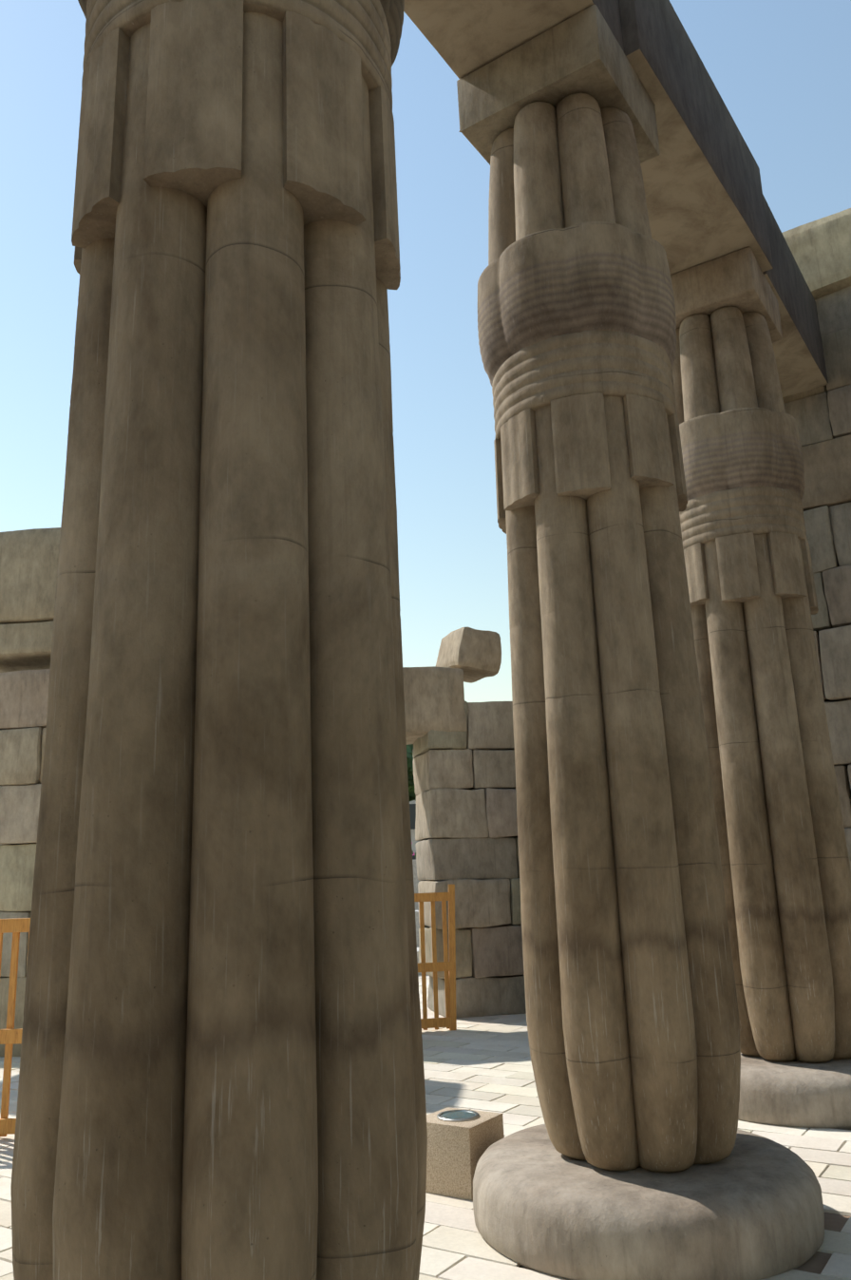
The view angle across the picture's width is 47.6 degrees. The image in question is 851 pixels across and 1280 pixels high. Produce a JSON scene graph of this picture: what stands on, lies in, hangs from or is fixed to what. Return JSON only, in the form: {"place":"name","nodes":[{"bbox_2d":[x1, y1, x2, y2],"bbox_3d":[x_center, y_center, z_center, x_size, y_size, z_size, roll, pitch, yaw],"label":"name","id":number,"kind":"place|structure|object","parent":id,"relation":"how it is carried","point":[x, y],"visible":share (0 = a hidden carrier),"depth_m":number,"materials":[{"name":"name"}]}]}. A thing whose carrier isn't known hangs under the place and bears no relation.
{"place":"outdoors","nodes":[
{"label":"outdoors","id":0,"kind":"place"},
{"bbox_2d":[409,803,416,859],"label":"town windows","id":1,"kind":"structure","parent":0,"point":[412,810],"depth_m":53.99,"materials":[{"name":"grey glass"}]},
{"bbox_2d":[0,974,850,1279],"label":"paving","id":2,"kind":"structure","parent":0,"point":[479,1062],"depth_m":6.03,"materials":[{"name":"beige stone"}]},
{"bbox_2d":[0,917,30,1136],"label":"wooden gate","id":3,"kind":"structure","parent":2,"relation":"on","point":[9,1036],"depth_m":6.77,"materials":[{"name":"brown wood"}]},
{"bbox_2d":[0,668,49,1056],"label":"stone wall","id":4,"kind":"structure","parent":2,"relation":"on","point":[24,695],"depth_m":10.40,"materials":[{"name":"stone"}]},
{"bbox_2d":[0,527,60,672],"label":"gate lintel","id":5,"kind":"structure","parent":4,"relation":"on","point":[28,563],"depth_m":10.95,"materials":[{"name":"stone"}]},
{"bbox_2d":[10,0,427,1279],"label":"column","id":6,"kind":"structure","parent":2,"relation":"on","point":[221,1068],"depth_m":2.50,"materials":[{"name":"stone"}]},
{"bbox_2d":[403,0,624,78],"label":"architrave","id":7,"kind":"object","parent":6,"relation":"on","point":[465,38],"visible":0.44,"depth_m":5.69,"materials":[{"name":"stone"}]},
{"bbox_2d":[414,884,457,1031],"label":"wooden gate","id":8,"kind":"structure","parent":2,"relation":"on","point":[448,965],"depth_m":10.63,"materials":[{"name":"brown wood"}]},
{"bbox_2d":[403,666,526,1018],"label":"wall","id":9,"kind":"structure","parent":2,"relation":"on","point":[467,816],"depth_m":11.85,"materials":[{"name":"stone"}]},
{"bbox_2d":[402,627,501,745],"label":"stone block","id":10,"kind":"structure","parent":9,"relation":"attached to","point":[469,655],"depth_m":12.24,"materials":[{"name":"stone"}]},
{"bbox_2d":[425,1107,504,1201],"bbox_3d":[0.189,2.821,5.314,0.373,0.364,0.372,-11,-16,32],"label":"stone pedestal","id":11,"kind":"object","parent":2,"relation":"on","point":[456,1151],"depth_m":5.16,"materials":[{"name":"beige stone"}]},
{"bbox_2d":[437,1109,479,1122],"bbox_3d":[0.182,2.642,5.357,0.236,0.012,0.236,-2,-14,-1],"label":"metal disc","id":12,"kind":"object","parent":11,"relation":"in","point":[455,1116],"visible":1,"depth_m":5.34,"materials":[{"name":"silver metal"}]},
{"bbox_2d":[473,1123,824,1279],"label":"column base","id":13,"kind":"object","parent":2,"relation":"on","point":[751,1207],"visible":0.75,"depth_m":4.10,"materials":[{"name":"beige stone"}]},
{"bbox_2d":[457,4,741,1172],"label":"column","id":14,"kind":"structure","parent":13,"relation":"on","point":[632,1014],"depth_m":4.97,"materials":[{"name":"stone"}]},
{"bbox_2d":[738,1052,850,1129],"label":"column base","id":15,"kind":"object","parent":2,"relation":"on","point":[796,1093],"visible":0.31,"depth_m":6.27,"materials":[{"name":"beige stone"}]},
{"bbox_2d":[670,247,850,1062],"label":"column","id":16,"kind":"structure","parent":15,"relation":"on","point":[784,853],"depth_m":7.25,"materials":[{"name":"stone"}]},
{"bbox_2d":[618,0,773,275],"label":"architrave","id":17,"kind":"object","parent":16,"relation":"on","point":[701,175],"visible":0.48,"depth_m":7.10,"materials":[{"name":"stone"}]},
{"bbox_2d":[783,286,850,870],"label":"end wall","id":18,"kind":"structure","parent":2,"relation":"on","point":[822,415],"depth_m":9.87,"materials":[{"name":"stone"}]},
{"bbox_2d":[763,194,827,397],"bbox_3d":[3.172,-3.297,9.535,0.936,0.989,2.439,-11,-16,32],"label":"architrave","id":19,"kind":"object","parent":18,"relation":"attached to","point":[798,350],"visible":0.19,"depth_m":9.45,"materials":[{"name":"stone"}]},
{"bbox_2d":[782,208,850,299],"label":"end wall cornice","id":20,"kind":"structure","parent":18,"relation":"on","point":[821,250],"depth_m":10.25,"materials":[{"name":"beige stone"}]},
{"bbox_2d":[0,0,850,702],"label":"sky","id":21,"kind":"structure","parent":0,"point":[781,69],"materials":[{"name":"blue"}]},
{"bbox_2d":[466,1129,850,1274],"bbox_3d":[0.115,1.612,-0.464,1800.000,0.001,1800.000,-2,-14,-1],"label":"ground","id":22,"kind":"structure","parent":0,"point":[817,1262],"depth_m":4.21,"materials":[{"name":"grey stone"}]},
{"bbox_2d":[406,744,416,801],"bbox_3d":[-0.946,5.300,29.485,4.438,6.993,4.983,-2,-14,-1],"label":"tree","id":23,"kind":"object","parent":22,"relation":"on","point":[410,778],"visible":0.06,"depth_m":28.64,"materials":[{"name":"green plant"}]},
{"bbox_2d":[409,800,477,974],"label":"town","id":24,"kind":"object","parent":22,"relation":"on","point":[416,881],"depth_m":22.16}
]}

